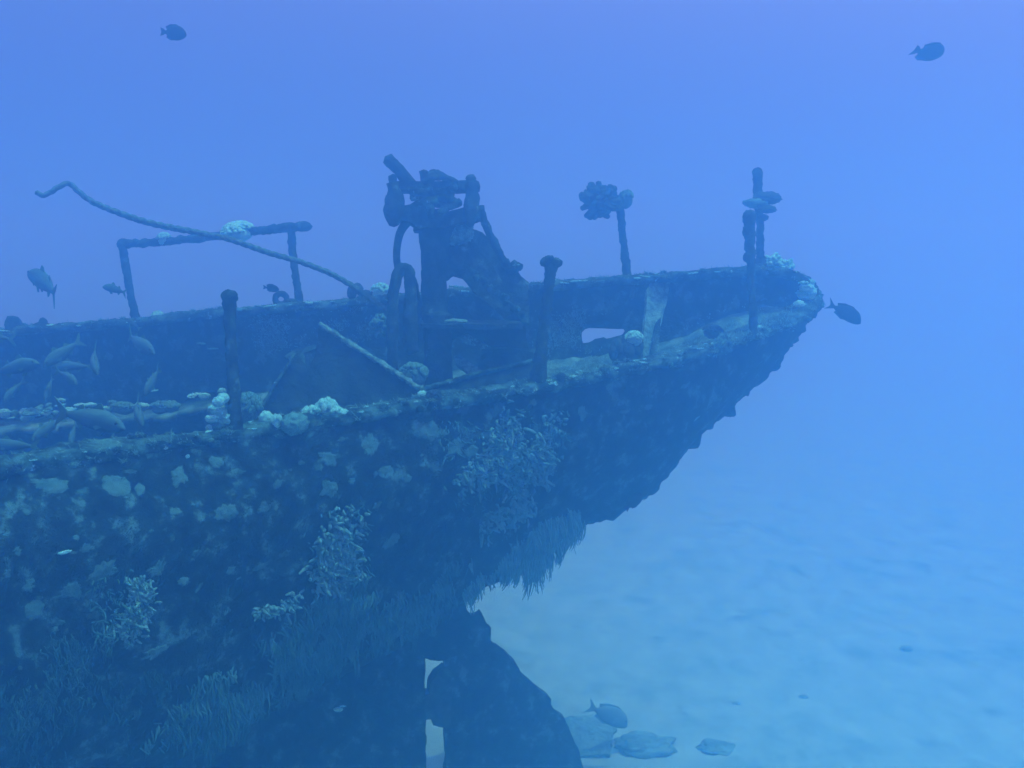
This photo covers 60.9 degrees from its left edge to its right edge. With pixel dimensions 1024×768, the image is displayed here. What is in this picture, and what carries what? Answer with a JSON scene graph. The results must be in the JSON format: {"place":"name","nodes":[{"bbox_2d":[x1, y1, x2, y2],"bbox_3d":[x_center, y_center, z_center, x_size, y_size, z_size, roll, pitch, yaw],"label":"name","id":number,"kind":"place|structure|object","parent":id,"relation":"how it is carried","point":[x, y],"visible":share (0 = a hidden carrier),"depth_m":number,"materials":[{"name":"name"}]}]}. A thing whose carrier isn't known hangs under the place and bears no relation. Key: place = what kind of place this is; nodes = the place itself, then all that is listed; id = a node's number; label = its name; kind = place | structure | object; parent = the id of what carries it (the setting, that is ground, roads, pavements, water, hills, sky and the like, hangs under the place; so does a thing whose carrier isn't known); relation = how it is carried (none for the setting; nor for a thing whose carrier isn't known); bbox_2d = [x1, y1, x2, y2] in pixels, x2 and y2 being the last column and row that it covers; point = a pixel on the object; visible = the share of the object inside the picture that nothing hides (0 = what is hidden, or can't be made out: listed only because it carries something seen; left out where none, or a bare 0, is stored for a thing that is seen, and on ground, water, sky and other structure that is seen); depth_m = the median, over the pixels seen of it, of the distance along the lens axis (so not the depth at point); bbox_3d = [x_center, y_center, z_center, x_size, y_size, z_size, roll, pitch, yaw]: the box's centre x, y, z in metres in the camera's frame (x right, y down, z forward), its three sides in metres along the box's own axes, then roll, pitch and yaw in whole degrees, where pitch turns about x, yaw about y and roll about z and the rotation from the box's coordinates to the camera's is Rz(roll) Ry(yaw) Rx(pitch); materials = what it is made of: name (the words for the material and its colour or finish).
{"place":"outdoors","nodes":[
{"label":"outdoors","id":0,"kind":"place"},
{"bbox_2d":[0,332,16,345],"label":"goatfish","id":1,"kind":"object","parent":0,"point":[10,338],"visible":1,"depth_m":7.88,"materials":[{"name":"blue"}]},
{"bbox_2d":[3,376,28,402],"bbox_3d":[-4.462,0.053,7.796,0.069,0.112,0.294,2,45,16],"label":"goatfish","id":2,"kind":"object","parent":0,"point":[10,393],"visible":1,"depth_m":7.77,"materials":[{"name":"blue"}]},
{"bbox_2d":[0,354,39,377],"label":"goatfish","id":3,"kind":"object","parent":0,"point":[19,364],"visible":1,"depth_m":7.41,"materials":[{"name":"blue"}]},
{"bbox_2d":[0,435,40,453],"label":"goatfish","id":4,"kind":"object","parent":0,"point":[7,443],"visible":0.99,"depth_m":6.43,"materials":[{"name":"blue"}]},
{"bbox_2d":[27,265,56,308],"bbox_3d":[-5.033,-1.090,9.380,0.802,0.305,0.189,27,21,30],"label":"goatfish","id":5,"kind":"object","parent":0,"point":[40,279],"visible":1,"depth_m":9.36,"materials":[{"name":"blue"}]},
{"bbox_2d":[43,374,54,401],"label":"goatfish","id":6,"kind":"object","parent":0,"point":[47,392],"visible":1,"depth_m":8.45,"materials":[{"name":"blue"}]},
{"bbox_2d":[32,419,66,441],"bbox_3d":[-3.755,0.349,7.048,0.067,0.139,0.367,3,30,19],"label":"goatfish","id":7,"kind":"object","parent":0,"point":[42,431],"visible":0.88,"depth_m":6.99,"materials":[{"name":"blue"}]},
{"bbox_2d":[43,333,86,367],"bbox_3d":[-3.996,-0.288,7.748,0.081,0.168,0.442,5,37,32],"label":"goatfish","id":8,"kind":"object","parent":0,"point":[56,356],"visible":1,"depth_m":7.70,"materials":[{"name":"blue"}]},
{"bbox_2d":[53,365,77,384],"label":"goatfish","id":9,"kind":"object","parent":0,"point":[70,378],"visible":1,"depth_m":8.25,"materials":[{"name":"blue"}]},
{"bbox_2d":[52,358,91,371],"bbox_3d":[-4.380,-0.182,8.700,0.390,0.148,0.071,1,6,-31],"label":"goatfish","id":10,"kind":"object","parent":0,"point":[67,365],"visible":0.77,"depth_m":8.66,"materials":[{"name":"blue"}]},
{"bbox_2d":[68,421,76,441],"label":"goatfish","id":11,"kind":"object","parent":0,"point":[71,436],"visible":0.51,"depth_m":7.26,"materials":[{"name":"blue"}]},
{"bbox_2d":[54,397,125,436],"bbox_3d":[-3.205,0.254,6.599,0.670,0.254,0.123,9,11,17],"label":"goatfish","id":12,"kind":"object","parent":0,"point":[100,419],"visible":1,"depth_m":6.54,"materials":[{"name":"blue"}]},
{"bbox_2d":[90,344,99,374],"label":"goatfish","id":13,"kind":"object","parent":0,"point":[94,365],"visible":1,"depth_m":8.05,"materials":[{"name":"blue"}]},
{"bbox_2d":[103,282,126,298],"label":"goatfish","id":14,"kind":"object","parent":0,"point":[112,288],"visible":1,"depth_m":9.10,"materials":[{"name":"blue"}]},
{"bbox_2d":[134,392,144,425],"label":"goatfish","id":15,"kind":"object","parent":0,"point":[139,416],"visible":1,"depth_m":7.65,"materials":[{"name":"blue"}]},
{"bbox_2d":[128,325,154,355],"bbox_3d":[-3.925,-0.440,9.162,0.600,0.228,0.141,23,19,30],"label":"goatfish","id":16,"kind":"object","parent":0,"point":[142,345],"visible":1,"depth_m":9.05,"materials":[{"name":"blue"}]},
{"bbox_2d":[143,363,161,395],"bbox_3d":[-3.450,-0.039,8.347,0.074,0.153,0.403,1,42,5],"label":"goatfish","id":17,"kind":"object","parent":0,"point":[151,381],"visible":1,"depth_m":8.28,"materials":[{"name":"blue"}]},
{"bbox_2d":[160,24,186,40],"bbox_3d":[-2.967,-3.081,7.624,0.259,0.139,0.055,10,16,11],"label":"damselfish","id":18,"kind":"object","parent":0,"point":[175,32],"visible":1,"depth_m":7.61,"materials":[{"name":"blue"}]},
{"bbox_2d":[263,284,278,291],"bbox_3d":[-2.658,-1.060,9.599,0.181,0.097,0.039,8,25,0],"label":"damselfish","id":19,"kind":"object","parent":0,"point":[272,288],"visible":1,"depth_m":9.59,"materials":[{"name":"blue"}]},
{"bbox_2d":[0,0,1023,330],"label":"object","id":20,"kind":"structure","parent":0,"point":[898,177],"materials":[{"name":"blue liquid"}]},
{"bbox_2d":[582,698,627,727],"bbox_3d":[1.221,4.209,11.100,0.670,0.278,0.127,28,0,-17],"label":"reef fish","id":21,"kind":"object","parent":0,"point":[612,715],"visible":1,"depth_m":11.08},
{"bbox_2d":[623,493,642,511],"bbox_3d":[1.184,1.145,8.500,0.230,0.123,0.049,-43,-6,0],"label":"damselfish","id":22,"kind":"object","parent":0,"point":[634,500],"visible":1,"depth_m":8.49,"materials":[{"name":"blue"}]},
{"bbox_2d":[425,330,1023,767],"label":"seabed","id":23,"kind":"structure","parent":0,"point":[829,524],"depth_m":17.10,"materials":[{"name":"beige sand"}]},
{"bbox_2d":[0,154,824,767],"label":"shipwreck","id":24,"kind":"object","parent":23,"relation":"on","point":[660,314],"visible":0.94,"depth_m":7.89,"materials":[{"name":"metal"}]},
{"bbox_2d":[0,408,10,418],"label":"coral colony","id":25,"kind":"object","parent":24,"relation":"on","point":[4,413],"visible":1,"depth_m":9.65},
{"bbox_2d":[21,578,34,592],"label":"coral crust","id":26,"kind":"object","parent":24,"relation":"on","point":[27,587],"visible":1,"depth_m":5.24},
{"bbox_2d":[25,599,44,618],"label":"coral crust","id":27,"kind":"object","parent":24,"relation":"on","point":[33,608],"visible":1,"depth_m":5.26},
{"bbox_2d":[21,402,52,415],"bbox_3d":[-5.245,0.284,9.648,0.295,0.057,0.423,2,17,12],"label":"coral colony","id":28,"kind":"object","parent":24,"relation":"on","point":[36,410],"visible":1,"depth_m":9.61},
{"bbox_2d":[30,478,68,492],"bbox_3d":[-2.924,0.647,5.506,0.239,0.116,0.078,-5,10,-32],"label":"coral crust","id":29,"kind":"object","parent":24,"relation":"on","point":[52,485],"visible":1,"depth_m":5.50},
{"bbox_2d":[56,582,81,599],"bbox_3d":[-2.741,1.292,5.385,0.024,0.127,0.163,8,11,44],"label":"coral crust","id":30,"kind":"object","parent":24,"relation":"on","point":[70,590],"visible":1,"depth_m":5.39},
{"bbox_2d":[75,487,90,495],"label":"coral crust","id":31,"kind":"object","parent":24,"relation":"attached to","point":[84,490],"visible":1,"depth_m":5.60},
{"bbox_2d":[73,402,96,407],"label":"coral colony","id":32,"kind":"object","parent":24,"relation":"on","point":[90,404],"visible":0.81,"depth_m":9.70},
{"bbox_2d":[79,543,93,552],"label":"coral crust","id":33,"kind":"object","parent":24,"relation":"on","point":[87,547],"visible":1,"depth_m":5.48},
{"bbox_2d":[0,627,192,767],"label":"coral fringe","id":34,"kind":"object","parent":24,"relation":"attached to","point":[14,747],"visible":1,"depth_m":5.41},
{"bbox_2d":[84,559,117,583],"bbox_3d":[-2.603,1.192,5.512,0.032,0.141,0.238,8,11,43],"label":"coral crust","id":35,"kind":"object","parent":24,"relation":"on","point":[101,571],"visible":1,"depth_m":5.52},
{"bbox_2d":[102,475,130,496],"bbox_3d":[-2.608,0.671,5.742,0.197,0.137,0.121,-3,9,-21],"label":"coral crust","id":36,"kind":"object","parent":24,"relation":"on","point":[115,486],"visible":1,"depth_m":5.74},
{"bbox_2d":[110,401,133,414],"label":"coral colony","id":37,"kind":"object","parent":24,"relation":"on","point":[119,408],"visible":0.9,"depth_m":9.64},
{"bbox_2d":[105,575,162,648],"bbox_3d":[-2.463,1.470,5.646,0.366,0.479,0.149,-7,11,-42],"label":"branching coral","id":38,"kind":"object","parent":24,"relation":"on","point":[141,621],"visible":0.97,"depth_m":5.64},
{"bbox_2d":[134,483,144,495],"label":"coral crust","id":39,"kind":"object","parent":24,"relation":"on","point":[139,488],"visible":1,"depth_m":5.79},
{"bbox_2d":[141,644,168,660],"bbox_3d":[-2.367,1.785,5.769,0.208,0.095,0.020,-8,11,-43],"label":"coral crust","id":40,"kind":"object","parent":24,"relation":"attached to","point":[156,652],"visible":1,"depth_m":5.76},
{"bbox_2d":[146,560,165,578],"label":"coral crust","id":41,"kind":"object","parent":24,"relation":"attached to","point":[155,570],"visible":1,"depth_m":5.73},
{"bbox_2d":[148,400,167,413],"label":"coral colony","id":42,"kind":"object","parent":24,"relation":"on","point":[156,407],"visible":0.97,"depth_m":9.62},
{"bbox_2d":[156,232,171,245],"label":"coral colony","id":43,"kind":"object","parent":24,"relation":"on","point":[162,236],"visible":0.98,"depth_m":10.36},
{"bbox_2d":[163,400,180,412],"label":"coral colony","id":44,"kind":"object","parent":24,"relation":"on","point":[170,406],"visible":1,"depth_m":9.60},
{"bbox_2d":[169,507,182,514],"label":"coral crust","id":45,"kind":"object","parent":24,"relation":"on","point":[174,511],"visible":1,"depth_m":5.86},
{"bbox_2d":[170,465,187,488],"bbox_3d":[-2.292,0.642,5.983,0.084,0.151,0.121,8,11,43],"label":"coral crust","id":46,"kind":"object","parent":24,"relation":"on","point":[182,477],"visible":1,"depth_m":5.97},
{"bbox_2d":[177,577,189,586],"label":"coral crust","id":47,"kind":"object","parent":24,"relation":"on","point":[182,581],"visible":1,"depth_m":5.84},
{"bbox_2d":[199,393,210,399],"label":"coral colony","id":48,"kind":"object","parent":24,"relation":"on","point":[204,396],"visible":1,"depth_m":9.61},
{"bbox_2d":[35,181,386,313],"bbox_3d":[-2.763,-1.273,8.216,3.181,1.243,0.195,-1,8,-6],"label":"rope","id":49,"kind":"object","parent":24,"relation":"attached to","point":[181,229],"visible":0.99,"depth_m":8.18,"materials":[{"name":"fabric"}]},
{"bbox_2d":[204,414,218,422],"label":"coral colony","id":50,"kind":"object","parent":24,"relation":"on","point":[214,418],"visible":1,"depth_m":6.24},
{"bbox_2d":[209,420,222,429],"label":"coral colony","id":51,"kind":"object","parent":24,"relation":"on","point":[217,425],"visible":0.69,"depth_m":6.30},
{"bbox_2d":[209,456,223,467],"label":"coral crust","id":52,"kind":"object","parent":24,"relation":"on","point":[216,462],"visible":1,"depth_m":6.15},
{"bbox_2d":[212,396,224,406],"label":"coral colony","id":53,"kind":"object","parent":24,"relation":"on","point":[219,401],"visible":1,"depth_m":6.22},
{"bbox_2d":[221,413,229,423],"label":"coral colony","id":54,"kind":"object","parent":24,"relation":"on","point":[225,418],"visible":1,"depth_m":6.32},
{"bbox_2d":[213,407,227,417],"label":"coral colony","id":55,"kind":"object","parent":54,"relation":"on","point":[219,412],"visible":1,"depth_m":6.32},
{"bbox_2d":[214,504,238,521],"bbox_3d":[-1.990,0.899,6.051,0.186,0.140,0.049,-4,9,-27],"label":"coral crust","id":56,"kind":"object","parent":24,"relation":"on","point":[225,514],"visible":1,"depth_m":6.04},
{"bbox_2d":[220,220,254,240],"bbox_3d":[-3.242,-1.798,10.297,0.410,0.274,0.633,-8,17,-2],"label":"coral colony","id":57,"kind":"object","parent":24,"relation":"on","point":[237,229],"visible":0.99,"depth_m":10.11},
{"bbox_2d":[240,391,263,422],"bbox_3d":[-2.094,0.212,6.898,0.211,0.318,0.282,13,16,34],"label":"coral colony","id":58,"kind":"object","parent":24,"relation":"on","point":[252,404],"visible":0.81,"depth_m":6.83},
{"bbox_2d":[252,561,269,570],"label":"coral crust","id":59,"kind":"object","parent":24,"relation":"attached to","point":[259,566],"visible":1,"depth_m":6.20},
{"bbox_2d":[257,501,270,513],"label":"coral crust","id":60,"kind":"object","parent":24,"relation":"on","point":[265,505],"visible":1,"depth_m":6.21},
{"bbox_2d":[258,410,273,421],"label":"coral colony","id":61,"kind":"object","parent":24,"relation":"on","point":[264,416],"visible":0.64,"depth_m":6.51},
{"bbox_2d":[270,413,282,427],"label":"coral colony","id":62,"kind":"object","parent":24,"relation":"on","point":[276,419],"visible":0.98,"depth_m":6.42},
{"bbox_2d":[252,590,305,624],"bbox_3d":[-1.702,1.652,6.366,0.431,0.256,0.156,-8,11,-43],"label":"branching coral","id":63,"kind":"object","parent":24,"relation":"on","point":[267,610],"visible":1,"depth_m":6.34},
{"bbox_2d":[280,411,309,435],"bbox_3d":[-1.601,0.292,6.419,0.221,0.175,0.215,-7,11,-43],"label":"coral colony","id":64,"kind":"object","parent":24,"relation":"on","point":[293,423],"visible":1,"depth_m":6.35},
{"bbox_2d":[139,559,467,766],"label":"coral fringe","id":65,"kind":"object","parent":24,"relation":"attached to","point":[227,716],"visible":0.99,"depth_m":6.64,"materials":[{"name":"green plant"}]},
{"bbox_2d":[308,405,320,413],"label":"coral colony","id":66,"kind":"object","parent":24,"relation":"on","point":[312,408],"visible":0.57,"depth_m":6.65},
{"bbox_2d":[315,396,337,412],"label":"coral colony","id":67,"kind":"object","parent":24,"relation":"on","point":[326,404],"visible":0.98,"depth_m":6.66,"materials":[{"name":"beige stone"}]},
{"bbox_2d":[318,452,336,466],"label":"coral crust","id":68,"kind":"object","parent":24,"relation":"on","point":[329,457],"visible":1,"depth_m":6.54},
{"bbox_2d":[319,479,337,497],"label":"coral crust","id":69,"kind":"object","parent":24,"relation":"on","point":[331,488],"visible":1,"depth_m":6.49},
{"bbox_2d":[84,407,574,652],"bbox_3d":[-1.062,1.039,6.748,4.232,1.504,0.509,-6,10,-35],"label":"wispy growth","id":70,"kind":"object","parent":24,"relation":"attached to","point":[97,635],"visible":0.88,"depth_m":6.74,"materials":[{"name":"green plant"}]},
{"bbox_2d":[299,505,371,604],"bbox_3d":[-1.336,1.299,6.599,0.624,0.788,0.310,-5,9,-31],"label":"branching coral","id":71,"kind":"object","parent":24,"relation":"on","point":[336,557],"visible":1,"depth_m":6.54},
{"bbox_2d":[361,432,378,455],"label":"coral crust","id":72,"kind":"object","parent":24,"relation":"on","point":[369,445],"visible":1,"depth_m":6.72},
{"bbox_2d":[369,313,386,337],"bbox_3d":[-1.302,-0.588,8.801,0.277,0.258,0.284,0,0,-16],"label":"coral colony","id":73,"kind":"object","parent":24,"relation":"on","point":[377,327],"visible":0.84,"depth_m":8.72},
{"bbox_2d":[370,282,388,295],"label":"coral colony","id":74,"kind":"object","parent":24,"relation":"on","point":[379,288],"visible":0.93,"depth_m":9.93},
{"bbox_2d":[0,356,767,767],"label":"algae fuzz","id":75,"kind":"object","parent":24,"relation":"on","point":[148,554],"visible":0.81,"depth_m":6.36,"materials":[{"name":"green plant"}]},
{"bbox_2d":[378,465,393,479],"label":"coral crust","id":76,"kind":"object","parent":24,"relation":"on","point":[388,471],"visible":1,"depth_m":6.76},
{"bbox_2d":[382,533,399,549],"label":"coral crust","id":77,"kind":"object","parent":24,"relation":"on","point":[391,541],"visible":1,"depth_m":6.90},
{"bbox_2d":[1,262,825,481],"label":"turf algae","id":78,"kind":"object","parent":24,"relation":"on","point":[317,428],"visible":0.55,"depth_m":7.36,"materials":[{"name":"green plant"}]},
{"bbox_2d":[398,362,428,385],"bbox_3d":[-0.890,-0.085,7.894,0.293,0.236,0.201,6,5,-20],"label":"coral colony","id":79,"kind":"object","parent":24,"relation":"on","point":[417,373],"visible":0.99,"depth_m":7.84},
{"bbox_2d":[411,420,439,441],"bbox_3d":[-0.690,0.379,6.968,0.271,0.189,0.046,-4,9,-28],"label":"coral crust","id":80,"kind":"object","parent":24,"relation":"on","point":[420,430],"visible":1,"depth_m":6.96},
{"bbox_2d":[426,389,441,404],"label":"coral colony","id":81,"kind":"object","parent":24,"relation":"on","point":[435,393],"visible":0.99,"depth_m":6.98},
{"bbox_2d":[447,437,463,455],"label":"coral crust","id":82,"kind":"object","parent":24,"relation":"on","point":[453,448],"visible":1,"depth_m":7.07},
{"bbox_2d":[464,445,477,460],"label":"coral crust","id":83,"kind":"object","parent":24,"relation":"on","point":[470,451],"visible":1,"depth_m":7.14},
{"bbox_2d":[490,402,504,415],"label":"coral crust","id":84,"kind":"object","parent":24,"relation":"on","point":[497,406],"visible":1,"depth_m":7.24},
{"bbox_2d":[462,539,546,614],"bbox_3d":[-0.022,1.725,8.139,0.440,0.738,1.151,6,10,38],"label":"hanging coral","id":85,"kind":"object","parent":24,"relation":"hanging from","point":[510,567],"visible":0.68,"depth_m":7.97},
{"bbox_2d":[452,399,568,547],"bbox_3d":[-0.075,0.787,7.429,1.134,1.358,0.461,-5,10,-33],"label":"branching coral","id":86,"kind":"object","parent":24,"relation":"on","point":[508,455],"visible":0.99,"depth_m":7.38},
{"bbox_2d":[244,294,796,378],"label":"pale turf","id":87,"kind":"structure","parent":24,"relation":"on","point":[591,360],"depth_m":9.71,"materials":[{"name":"green plant"}]},
{"bbox_2d":[518,508,585,599],"bbox_3d":[0.396,1.625,8.256,0.936,1.017,0.591,-5,10,-34],"label":"hanging coral","id":88,"kind":"object","parent":24,"relation":"hanging from","point":[557,538],"visible":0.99,"depth_m":8.04},
{"bbox_2d":[556,372,565,381],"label":"coral colony","id":89,"kind":"object","parent":24,"relation":"on","point":[560,376],"visible":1,"depth_m":7.43,"materials":[{"name":"blue"}]},
{"bbox_2d":[578,405,587,420],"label":"coral crust","id":90,"kind":"object","parent":24,"relation":"on","point":[582,412],"visible":1,"depth_m":7.62},
{"bbox_2d":[579,181,624,219],"bbox_3d":[0.998,-2.054,9.732,0.514,0.431,0.528,4,15,26],"label":"coral colony","id":91,"kind":"object","parent":24,"relation":"on","point":[599,200],"visible":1,"depth_m":9.61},
{"bbox_2d":[611,391,620,406],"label":"coral crust","id":92,"kind":"object","parent":24,"relation":"attached to","point":[615,398],"visible":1,"depth_m":7.78},
{"bbox_2d":[618,189,633,208],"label":"coral colony","id":93,"kind":"object","parent":24,"relation":"on","point":[626,196],"visible":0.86,"depth_m":9.71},
{"bbox_2d":[609,335,643,362],"bbox_3d":[1.197,-0.302,9.096,0.371,0.452,0.425,-6,-1,3],"label":"coral colony","id":94,"kind":"object","parent":24,"relation":"on","point":[621,348],"visible":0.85,"depth_m":8.96,"materials":[{"name":"blue"}]},
{"bbox_2d":[625,330,643,345],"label":"coral colony","id":95,"kind":"object","parent":94,"relation":"on","point":[635,337],"visible":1,"depth_m":8.93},
{"bbox_2d":[702,324,724,339],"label":"coral colony","id":96,"kind":"object","parent":24,"relation":"on","point":[712,331],"visible":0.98,"depth_m":8.73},
{"bbox_2d":[713,337,726,347],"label":"coral colony","id":97,"kind":"object","parent":24,"relation":"on","point":[719,342],"visible":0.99,"depth_m":8.23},
{"bbox_2d":[742,198,768,208],"bbox_3d":[2.620,-1.938,9.351,0.288,0.108,0.280,8,6,16],"label":"shelf coral","id":98,"kind":"object","parent":24,"relation":"attached to","point":[755,203],"visible":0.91,"depth_m":9.27},
{"bbox_2d":[757,205,776,213],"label":"shelf coral","id":99,"kind":"object","parent":24,"relation":"attached to","point":[767,209],"visible":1,"depth_m":9.23},
{"bbox_2d":[753,191,782,204],"bbox_3d":[2.750,-2.007,9.395,0.323,0.152,0.332,11,19,34],"label":"shelf coral","id":100,"kind":"object","parent":24,"relation":"attached to","point":[771,197],"visible":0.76,"depth_m":9.29},
{"bbox_2d":[765,252,785,267],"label":"coral colony","id":101,"kind":"object","parent":24,"relation":"on","point":[775,259],"visible":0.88,"depth_m":9.42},
{"bbox_2d":[778,258,794,269],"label":"coral colony","id":102,"kind":"object","parent":24,"relation":"on","point":[789,263],"visible":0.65,"depth_m":9.43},
{"bbox_2d":[795,290,809,298],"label":"coral colony","id":103,"kind":"object","parent":24,"relation":"on","point":[800,295],"visible":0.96,"depth_m":9.36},
{"bbox_2d":[799,284,814,292],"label":"coral colony","id":104,"kind":"object","parent":24,"relation":"on","point":[807,288],"visible":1,"depth_m":9.29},
{"bbox_2d":[799,288,816,300],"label":"coral colony","id":105,"kind":"object","parent":24,"relation":"on","point":[813,293],"visible":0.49,"depth_m":9.35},
{"bbox_2d":[564,712,615,757],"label":"slab","id":106,"kind":"structure","parent":23,"relation":"on","point":[593,735],"depth_m":11.39,"materials":[{"name":"grey stone"}]},
{"bbox_2d":[614,730,677,758],"bbox_3d":[1.752,4.725,11.347,0.870,0.260,0.574,0,8,0],"label":"rock","id":107,"kind":"object","parent":23,"relation":"on","point":[638,744],"visible":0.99,"depth_m":11.25,"materials":[{"name":"grey stone"}]},
{"bbox_2d":[695,738,735,755],"bbox_3d":[2.634,4.743,11.305,0.480,0.171,0.398,3,9,23],"label":"rock","id":108,"kind":"object","parent":23,"relation":"on","point":[714,746],"visible":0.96,"depth_m":11.25,"materials":[{"name":"stone"}]},
{"bbox_2d":[824,298,860,323],"bbox_3d":[3.400,-0.739,8.899,0.402,0.167,0.076,27,9,0],"label":"surgeonfish","id":109,"kind":"object","parent":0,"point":[847,313],"visible":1,"depth_m":8.88,"materials":[{"name":"blue"}]},
{"bbox_2d":[908,42,944,60],"bbox_3d":[4.065,-3.245,8.494,0.435,0.093,0.233,-5,-26,-27],"label":"damselfish","id":110,"kind":"object","parent":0,"point":[931,51],"visible":1,"depth_m":8.46,"materials":[{"name":"blue"}]},
{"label":"coral colony","id":111,"kind":"object","parent":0,"visible":0},
{"bbox_2d":[20,416,34,421],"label":"coral colony","id":112,"kind":"object","parent":111,"relation":"on","point":[26,418],"visible":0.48,"depth_m":9.64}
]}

